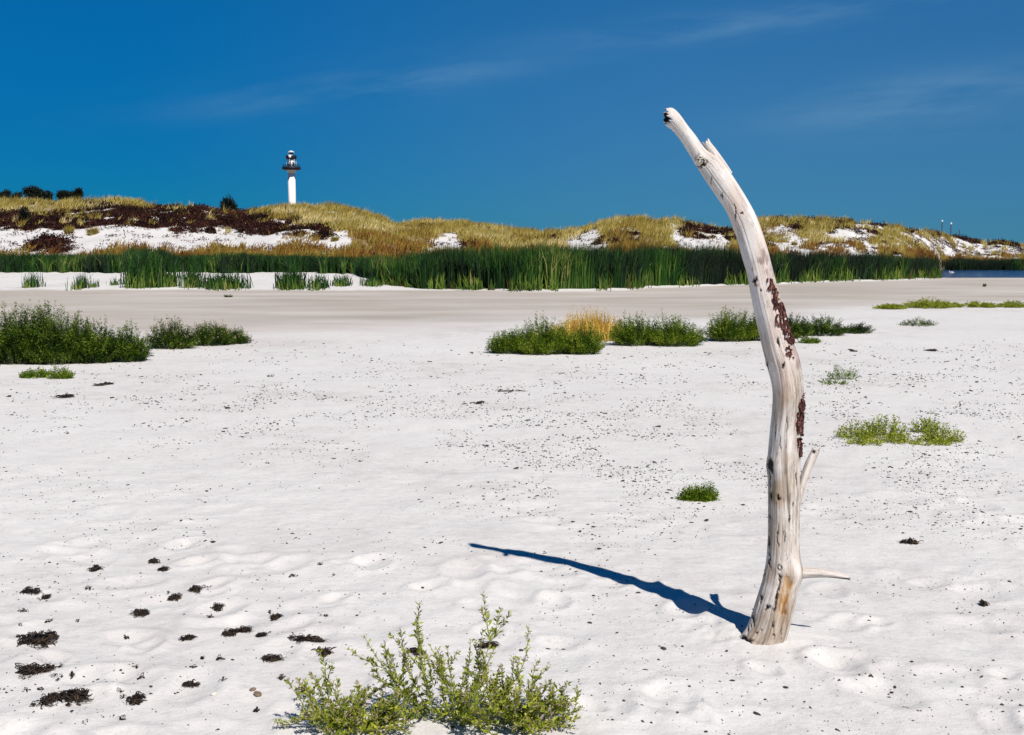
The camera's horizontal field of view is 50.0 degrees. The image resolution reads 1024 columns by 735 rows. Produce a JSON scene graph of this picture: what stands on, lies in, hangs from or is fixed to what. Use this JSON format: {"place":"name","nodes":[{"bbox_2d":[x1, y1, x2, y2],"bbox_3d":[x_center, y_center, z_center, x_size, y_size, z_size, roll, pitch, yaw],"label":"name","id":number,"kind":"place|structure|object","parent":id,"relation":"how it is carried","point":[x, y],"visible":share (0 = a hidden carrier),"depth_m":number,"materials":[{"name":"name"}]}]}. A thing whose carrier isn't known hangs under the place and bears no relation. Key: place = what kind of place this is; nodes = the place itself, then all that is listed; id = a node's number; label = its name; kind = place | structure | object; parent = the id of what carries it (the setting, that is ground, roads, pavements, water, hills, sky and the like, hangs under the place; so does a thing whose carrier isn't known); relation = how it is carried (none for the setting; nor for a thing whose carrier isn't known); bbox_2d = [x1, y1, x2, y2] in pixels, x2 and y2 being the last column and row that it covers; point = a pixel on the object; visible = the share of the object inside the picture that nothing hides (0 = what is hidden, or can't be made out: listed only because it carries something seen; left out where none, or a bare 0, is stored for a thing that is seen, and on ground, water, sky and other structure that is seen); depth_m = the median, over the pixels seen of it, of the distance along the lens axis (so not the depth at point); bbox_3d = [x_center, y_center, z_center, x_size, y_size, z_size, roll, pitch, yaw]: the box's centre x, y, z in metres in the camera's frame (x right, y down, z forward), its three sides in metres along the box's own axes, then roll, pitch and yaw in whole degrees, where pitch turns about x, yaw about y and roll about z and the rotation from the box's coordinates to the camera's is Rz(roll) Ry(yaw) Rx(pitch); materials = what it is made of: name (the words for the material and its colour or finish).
{"place":"outdoors","nodes":[
{"label":"outdoors","id":0,"kind":"place"},
{"bbox_2d":[0,205,1023,734],"bbox_3d":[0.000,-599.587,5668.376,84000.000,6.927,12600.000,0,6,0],"label":"sand","id":1,"kind":"structure","parent":0,"point":[248,509],"depth_m":7.30,"materials":[{"name":"white sand"}]},
{"bbox_2d":[0,188,11,197],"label":"pine tree","id":2,"kind":"object","parent":1,"relation":"on","point":[6,192],"visible":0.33,"depth_m":126.40,"materials":[{"name":"green plant"}]},
{"bbox_2d":[9,192,23,198],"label":"pine tree","id":3,"kind":"object","parent":1,"relation":"on","point":[18,195],"visible":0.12,"depth_m":124.33,"materials":[{"name":"green plant"}]},
{"bbox_2d":[18,205,31,221],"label":"dark shrub","id":4,"kind":"object","parent":1,"relation":"on","point":[23,214],"visible":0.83,"depth_m":80.56,"materials":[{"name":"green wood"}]},
{"bbox_2d":[19,586,41,594],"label":"seaweed clump","id":5,"kind":"object","parent":1,"relation":"on","point":[29,590],"visible":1,"depth_m":5.52,"materials":[{"name":"black plant"}]},
{"bbox_2d":[21,269,45,287],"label":"reed clump","id":6,"kind":"object","parent":1,"relation":"on","point":[31,282],"visible":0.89,"depth_m":49.55,"materials":[{"name":"green plant"}]},
{"bbox_2d":[20,185,46,200],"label":"pine tree","id":7,"kind":"object","parent":1,"relation":"on","point":[29,191],"visible":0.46,"depth_m":123.29,"materials":[{"name":"green plant"}]},
{"bbox_2d":[15,662,58,676],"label":"seaweed clump","id":8,"kind":"object","parent":1,"relation":"on","point":[31,669],"visible":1,"depth_m":4.46,"materials":[{"name":"black plant"}]},
{"bbox_2d":[16,630,58,649],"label":"seaweed clump","id":9,"kind":"object","parent":1,"relation":"on","point":[38,638],"visible":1,"depth_m":4.78,"materials":[{"name":"brown plant"}]},
{"bbox_2d":[41,593,50,598],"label":"seaweed clump","id":10,"kind":"object","parent":1,"relation":"on","point":[47,596],"visible":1,"depth_m":5.47,"materials":[{"name":"black plant"}]},
{"bbox_2d":[18,364,75,378],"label":"leafy bush","id":11,"kind":"object","parent":1,"relation":"on","point":[61,374],"visible":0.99,"depth_m":15.05,"materials":[{"name":"green plant"}]},
{"bbox_2d":[45,190,53,201],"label":"pine tree","id":12,"kind":"object","parent":1,"relation":"on","point":[49,195],"visible":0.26,"depth_m":126.28,"materials":[{"name":"green plant"}]},
{"bbox_2d":[44,629,59,637],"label":"seaweed clump","id":13,"kind":"object","parent":1,"relation":"on","point":[53,633],"visible":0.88,"depth_m":4.87,"materials":[{"name":"brown plant"}]},
{"bbox_2d":[36,691,72,707],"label":"seaweed clump","id":14,"kind":"object","parent":1,"relation":"on","point":[50,698],"visible":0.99,"depth_m":4.14,"materials":[{"name":"black plant"}]},
{"bbox_2d":[54,189,71,200],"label":"pine tree","id":15,"kind":"object","parent":1,"relation":"on","point":[62,194],"visible":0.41,"depth_m":123.27,"materials":[{"name":"green plant"}]},
{"bbox_2d":[54,392,74,397],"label":"seaweed clump","id":16,"kind":"object","parent":1,"relation":"on","point":[66,396],"visible":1,"depth_m":12.95,"materials":[{"name":"black plant"}]},
{"bbox_2d":[62,224,75,233],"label":"grass tuft","id":17,"kind":"object","parent":1,"relation":"on","point":[68,230],"visible":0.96,"depth_m":75.87,"materials":[{"name":"yellow plant"}]},
{"bbox_2d":[60,687,92,702],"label":"seaweed clump","id":18,"kind":"object","parent":1,"relation":"on","point":[79,695],"visible":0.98,"depth_m":4.20,"materials":[{"name":"black plant"}]},
{"bbox_2d":[0,299,153,364],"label":"leafy bush","id":19,"kind":"object","parent":1,"relation":"on","point":[44,340],"visible":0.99,"depth_m":16.91,"materials":[{"name":"green plant"}]},
{"bbox_2d":[72,186,83,199],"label":"pine tree","id":20,"kind":"object","parent":1,"relation":"on","point":[77,192],"visible":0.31,"depth_m":124.40,"materials":[{"name":"green plant"}]},
{"bbox_2d":[65,273,92,290],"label":"reed clump","id":21,"kind":"object","parent":1,"relation":"on","point":[81,283],"visible":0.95,"depth_m":48.73,"materials":[{"name":"green plant"}]},
{"bbox_2d":[85,227,100,235],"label":"grass tuft","id":22,"kind":"object","parent":1,"relation":"on","point":[94,231],"visible":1,"depth_m":75.24,"materials":[{"name":"yellow plant"}]},
{"bbox_2d":[88,277,99,287],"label":"reed clump","id":23,"kind":"object","parent":1,"relation":"on","point":[94,285],"visible":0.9,"depth_m":49.67,"materials":[{"name":"green plant"}]},
{"bbox_2d":[88,564,104,571],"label":"seaweed clump","id":24,"kind":"object","parent":1,"relation":"on","point":[95,568],"visible":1,"depth_m":5.93,"materials":[{"name":"black plant"}]},
{"bbox_2d":[91,382,114,385],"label":"seaweed clump","id":25,"kind":"object","parent":1,"relation":"on","point":[102,384],"visible":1,"depth_m":14.21,"materials":[{"name":"black plant"}]},
{"bbox_2d":[106,277,123,285],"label":"reed clump","id":26,"kind":"object","parent":1,"relation":"on","point":[115,282],"visible":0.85,"depth_m":51.31,"materials":[{"name":"green plant"}]},
{"bbox_2d":[126,691,147,704],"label":"seaweed clump","id":27,"kind":"object","parent":1,"relation":"on","point":[137,698],"visible":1,"depth_m":4.17,"materials":[{"name":"black plant"}]},
{"bbox_2d":[130,608,149,617],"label":"seaweed clump","id":28,"kind":"object","parent":1,"relation":"on","point":[141,612],"visible":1,"depth_m":5.20,"materials":[{"name":"brown plant"}]},
{"bbox_2d":[114,245,170,288],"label":"reed clump","id":29,"kind":"object","parent":1,"relation":"on","point":[138,272],"visible":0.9,"depth_m":49.23,"materials":[{"name":"green plant"}]},
{"bbox_2d":[147,557,160,563],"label":"seaweed clump","id":30,"kind":"object","parent":1,"relation":"on","point":[154,560],"visible":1,"depth_m":6.07,"materials":[{"name":"black plant"}]},
{"bbox_2d":[157,566,168,571],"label":"seaweed clump","id":31,"kind":"object","parent":1,"relation":"on","point":[163,568],"visible":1,"depth_m":5.91,"materials":[{"name":"black plant"}]},
{"bbox_2d":[157,262,183,286],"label":"reed clump","id":32,"kind":"object","parent":1,"relation":"on","point":[171,280],"visible":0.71,"depth_m":50.02,"materials":[{"name":"green plant"}]},
{"bbox_2d":[166,593,181,600],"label":"seaweed clump","id":33,"kind":"object","parent":1,"relation":"on","point":[175,596],"visible":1,"depth_m":5.44,"materials":[{"name":"brown plant"}]},
{"bbox_2d":[178,634,196,640],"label":"seaweed clump","id":34,"kind":"object","parent":1,"relation":"on","point":[188,637],"visible":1,"depth_m":4.84,"materials":[{"name":"brown plant"}]},
{"bbox_2d":[182,679,199,687],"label":"seaweed clump","id":35,"kind":"object","parent":1,"relation":"on","point":[188,683],"visible":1,"depth_m":4.34,"materials":[{"name":"black plant"}]},
{"bbox_2d":[175,262,211,288],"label":"reed clump","id":36,"kind":"object","parent":1,"relation":"on","point":[189,278],"visible":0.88,"depth_m":49.25,"materials":[{"name":"green plant"}]},
{"bbox_2d":[187,585,201,592],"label":"seaweed clump","id":37,"kind":"object","parent":1,"relation":"on","point":[194,588],"visible":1,"depth_m":5.51,"materials":[{"name":"black plant"}]},
{"bbox_2d":[144,314,253,348],"bbox_3d":[-5.712,-0.693,20.055,0.988,0.649,2.081,4,7,36],"label":"leafy bush","id":38,"kind":"object","parent":1,"relation":"on","point":[170,337],"visible":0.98,"depth_m":19.68,"materials":[{"name":"green plant"}]},
{"bbox_2d":[204,226,216,233],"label":"heath clump","id":39,"kind":"object","parent":1,"relation":"on","point":[210,229],"visible":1,"depth_m":79.74,"materials":[{"name":"brown plant"}]},
{"bbox_2d":[211,602,224,611],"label":"seaweed clump","id":40,"kind":"object","parent":1,"relation":"on","point":[216,606],"visible":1,"depth_m":5.30,"materials":[{"name":"brown plant"}]},
{"bbox_2d":[196,269,253,290],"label":"reed clump","id":41,"kind":"object","parent":1,"relation":"on","point":[222,282],"visible":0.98,"depth_m":48.77,"materials":[{"name":"green plant"}]},
{"bbox_2d":[219,194,238,210],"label":"round shrub","id":42,"kind":"object","parent":1,"relation":"on","point":[230,203],"visible":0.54,"depth_m":103.70,"materials":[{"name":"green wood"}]},
{"bbox_2d":[222,627,237,636],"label":"seaweed clump","id":43,"kind":"object","parent":1,"relation":"on","point":[231,632],"visible":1,"depth_m":4.88,"materials":[{"name":"brown plant"}]},
{"bbox_2d":[235,625,254,632],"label":"seaweed clump","id":44,"kind":"object","parent":1,"relation":"on","point":[245,629],"visible":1,"depth_m":4.92,"materials":[{"name":"brown plant"}]},
{"bbox_2d":[253,691,261,696],"bbox_3d":[-0.982,1.261,4.237,0.030,0.020,0.037,-4,7,-35],"label":"pebble","id":45,"kind":"object","parent":1,"relation":"on","point":[257,693],"visible":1,"depth_m":4.23,"materials":[{"name":"stone"}]},
{"bbox_2d":[255,632,268,637],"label":"seaweed clump","id":46,"kind":"object","parent":1,"relation":"on","point":[261,634],"visible":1,"depth_m":4.86,"materials":[{"name":"brown plant"}]},
{"bbox_2d":[260,654,283,661],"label":"seaweed clump","id":47,"kind":"object","parent":1,"relation":"on","point":[275,657],"visible":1,"depth_m":4.59,"materials":[{"name":"black plant"}]},
{"bbox_2d":[269,612,283,620],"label":"seaweed clump","id":48,"kind":"object","parent":1,"relation":"on","point":[277,615],"visible":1,"depth_m":5.13,"materials":[{"name":"brown plant"}]},
{"bbox_2d":[282,150,300,203],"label":"lighthouse","id":49,"kind":"object","parent":1,"relation":"on","point":[291,167],"visible":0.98,"depth_m":531.77,"materials":[{"name":"white paint"}]},
{"bbox_2d":[273,264,311,290],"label":"reed clump","id":50,"kind":"object","parent":1,"relation":"on","point":[291,281],"visible":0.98,"depth_m":48.66,"materials":[{"name":"green plant"}]},
{"bbox_2d":[289,633,330,643],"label":"seaweed clump","id":51,"kind":"object","parent":1,"relation":"on","point":[308,637],"visible":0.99,"depth_m":4.80,"materials":[{"name":"brown plant"}]},
{"bbox_2d":[302,272,329,290],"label":"reed clump","id":52,"kind":"object","parent":1,"relation":"on","point":[316,283],"visible":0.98,"depth_m":48.65,"materials":[{"name":"green plant"}]},
{"bbox_2d":[311,646,334,656],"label":"seaweed clump","id":53,"kind":"object","parent":1,"relation":"on","point":[325,651],"visible":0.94,"depth_m":4.68,"materials":[{"name":"black plant"}]},
{"bbox_2d":[330,235,339,241],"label":"grass tuft","id":54,"kind":"object","parent":1,"relation":"on","point":[333,238],"visible":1,"depth_m":72.46,"materials":[{"name":"yellow plant"}]},
{"bbox_2d":[330,273,352,286],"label":"reed clump","id":55,"kind":"object","parent":1,"relation":"on","point":[341,281],"visible":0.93,"depth_m":50.76,"materials":[{"name":"green plant"}]},
{"bbox_2d":[273,648,428,734],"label":"rocket plant","id":56,"kind":"object","parent":1,"relation":"on","point":[356,713],"visible":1,"depth_m":3.88,"materials":[{"name":"green plant"}]},
{"bbox_2d":[359,276,385,286],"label":"reed clump","id":57,"kind":"object","parent":1,"relation":"on","point":[373,282],"visible":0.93,"depth_m":50.95,"materials":[{"name":"green plant"}]},
{"bbox_2d":[407,647,426,655],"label":"seaweed clump","id":58,"kind":"object","parent":1,"relation":"on","point":[414,650],"visible":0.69,"depth_m":4.67,"materials":[{"name":"black plant"}]},
{"bbox_2d":[346,591,576,734],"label":"rocket plant","id":59,"kind":"object","parent":1,"relation":"on","point":[466,701],"visible":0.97,"depth_m":3.94,"materials":[{"name":"green plant"}]},
{"bbox_2d":[477,641,500,648],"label":"seaweed clump","id":60,"kind":"object","parent":1,"relation":"on","point":[486,645],"visible":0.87,"depth_m":4.76,"materials":[{"name":"black plant"}]},
{"bbox_2d":[495,389,521,391],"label":"seaweed clump","id":61,"kind":"object","parent":1,"relation":"on","point":[508,390],"visible":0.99,"depth_m":13.45,"materials":[{"name":"grey plant"}]},
{"bbox_2d":[0,198,1019,259],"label":"heath","id":62,"kind":"object","parent":1,"relation":"on","point":[236,221],"visible":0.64,"depth_m":84.43,"materials":[{"name":"brown plant"}]},
{"bbox_2d":[0,239,1023,288],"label":"reed bed","id":63,"kind":"object","parent":1,"relation":"on","point":[659,268],"visible":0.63,"depth_m":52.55,"materials":[{"name":"green plant"}]},
{"bbox_2d":[0,194,1023,257],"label":"dune grass","id":64,"kind":"structure","parent":1,"relation":"on","point":[345,218],"depth_m":92.92,"materials":[{"name":"yellow plant"}]},
{"bbox_2d":[0,225,1023,264],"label":"dunes","id":65,"kind":"structure","parent":1,"relation":"on","point":[353,248],"depth_m":71.16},
{"bbox_2d":[0,339,1023,734],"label":"fine debris","id":66,"kind":"object","parent":1,"relation":"on","point":[588,475],"visible":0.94,"depth_m":9.00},
{"bbox_2d":[459,656,584,734],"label":"rocket plant","id":67,"kind":"object","parent":1,"relation":"on","point":[527,716],"visible":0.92,"depth_m":3.87,"materials":[{"name":"green plant"}]},
{"bbox_2d":[485,310,606,354],"bbox_3d":[0.559,-0.592,18.549,2.087,0.769,1.077,0,6,0],"label":"leafy bush","id":68,"kind":"object","parent":1,"relation":"on","point":[548,341],"visible":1,"depth_m":18.38,"materials":[{"name":"green plant"}]},
{"bbox_2d":[606,309,709,346],"bbox_3d":[2.633,-0.741,20.084,1.915,0.728,0.942,2,6,21],"label":"leafy bush","id":69,"kind":"object","parent":1,"relation":"on","point":[677,334],"visible":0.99,"depth_m":19.97,"materials":[{"name":"green plant"}]},
{"bbox_2d":[380,263,943,291],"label":"reed edge","id":70,"kind":"object","parent":1,"relation":"on","point":[526,285],"visible":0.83,"depth_m":51.10,"materials":[{"name":"green plant"}]},
{"bbox_2d":[675,479,721,501],"bbox_3d":[1.284,0.860,7.591,0.340,0.166,0.214,0,6,0],"label":"leafy bush","id":71,"kind":"object","parent":1,"relation":"on","point":[701,493],"visible":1,"depth_m":7.58,"materials":[{"name":"green plant"}]},
{"bbox_2d":[704,306,759,341],"bbox_3d":[4.410,-0.847,21.058,1.556,0.721,0.891,0,6,0],"label":"leafy bush","id":72,"kind":"object","parent":1,"relation":"on","point":[727,329],"visible":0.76,"depth_m":20.91,"materials":[{"name":"green plant"}]},
{"bbox_2d":[663,108,849,644],"bbox_3d":[1.048,0.161,4.698,0.833,2.500,0.207,0,6,0],"label":"dead tree trunk","id":73,"kind":"object","parent":1,"relation":"on","point":[784,575],"visible":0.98,"depth_m":4.65,"materials":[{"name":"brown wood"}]},
{"bbox_2d":[797,335,820,343],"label":"leafy bush","id":74,"kind":"object","parent":1,"relation":"on","point":[808,340],"visible":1,"depth_m":20.52,"materials":[{"name":"green plant"}]},
{"bbox_2d":[788,310,875,338],"bbox_3d":[6.330,-0.944,22.605,3.262,0.613,1.139,-4,7,-34],"label":"leafy bush","id":75,"kind":"object","parent":1,"relation":"on","point":[807,328],"visible":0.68,"depth_m":22.34,"materials":[{"name":"green plant"}]},
{"bbox_2d":[820,364,859,384],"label":"herb","id":76,"kind":"object","parent":1,"relation":"on","point":[837,375],"visible":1,"depth_m":14.47,"materials":[{"name":"green plant"}]},
{"bbox_2d":[833,413,914,445],"bbox_3d":[3.292,0.557,9.850,0.760,0.250,0.725,0,6,0],"label":"herb","id":77,"kind":"object","parent":1,"relation":"on","point":[864,436],"visible":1,"depth_m":9.93,"materials":[{"name":"green plant"}]},
{"bbox_2d":[872,303,907,309],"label":"herb","id":78,"kind":"object","parent":1,"relation":"on","point":[890,306],"visible":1,"depth_m":33.04,"materials":[{"name":"green plant"}]},
{"bbox_2d":[898,537,923,544],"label":"seaweed clump","id":79,"kind":"object","parent":1,"relation":"on","point":[910,540],"visible":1,"depth_m":6.48,"materials":[{"name":"black plant"}]},
{"bbox_2d":[896,317,938,325],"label":"herb","id":80,"kind":"object","parent":1,"relation":"on","point":[920,323],"visible":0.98,"depth_m":25.51,"materials":[{"name":"green plant"}]},
{"bbox_2d":[901,296,964,308],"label":"herb","id":81,"kind":"object","parent":1,"relation":"on","point":[937,304],"visible":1,"depth_m":33.55,"materials":[{"name":"green plant"}]},
{"bbox_2d":[908,412,966,445],"bbox_3d":[3.837,0.554,9.912,0.517,0.222,0.932,2,6,17],"label":"herb","id":82,"kind":"object","parent":1,"relation":"on","point":[930,436],"visible":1,"depth_m":9.78,"materials":[{"name":"green plant"}]},
{"bbox_2d":[979,599,989,606],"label":"seaweed clump","id":83,"kind":"object","parent":1,"relation":"on","point":[983,603],"visible":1,"depth_m":5.33,"materials":[{"name":"brown plant"}]},
{"bbox_2d":[964,300,1023,307],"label":"herb","id":84,"kind":"object","parent":1,"relation":"on","point":[1004,304],"visible":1,"depth_m":33.90,"materials":[{"name":"green plant"}]},
{"bbox_2d":[0,0,1023,242],"label":"sky","id":85,"kind":"structure","parent":0,"point":[541,114],"materials":[{"name":"blue"}]},
{"bbox_2d":[537,305,623,341],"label":"dry grass","id":86,"kind":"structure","parent":0,"point":[604,326],"depth_m":21.30,"materials":[{"name":"plant"}]},
{"bbox_2d":[940,270,1023,277],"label":"water","id":87,"kind":"structure","parent":0,"point":[987,274],"depth_m":88.03,"materials":[{"name":"blue liquid"}]}
]}

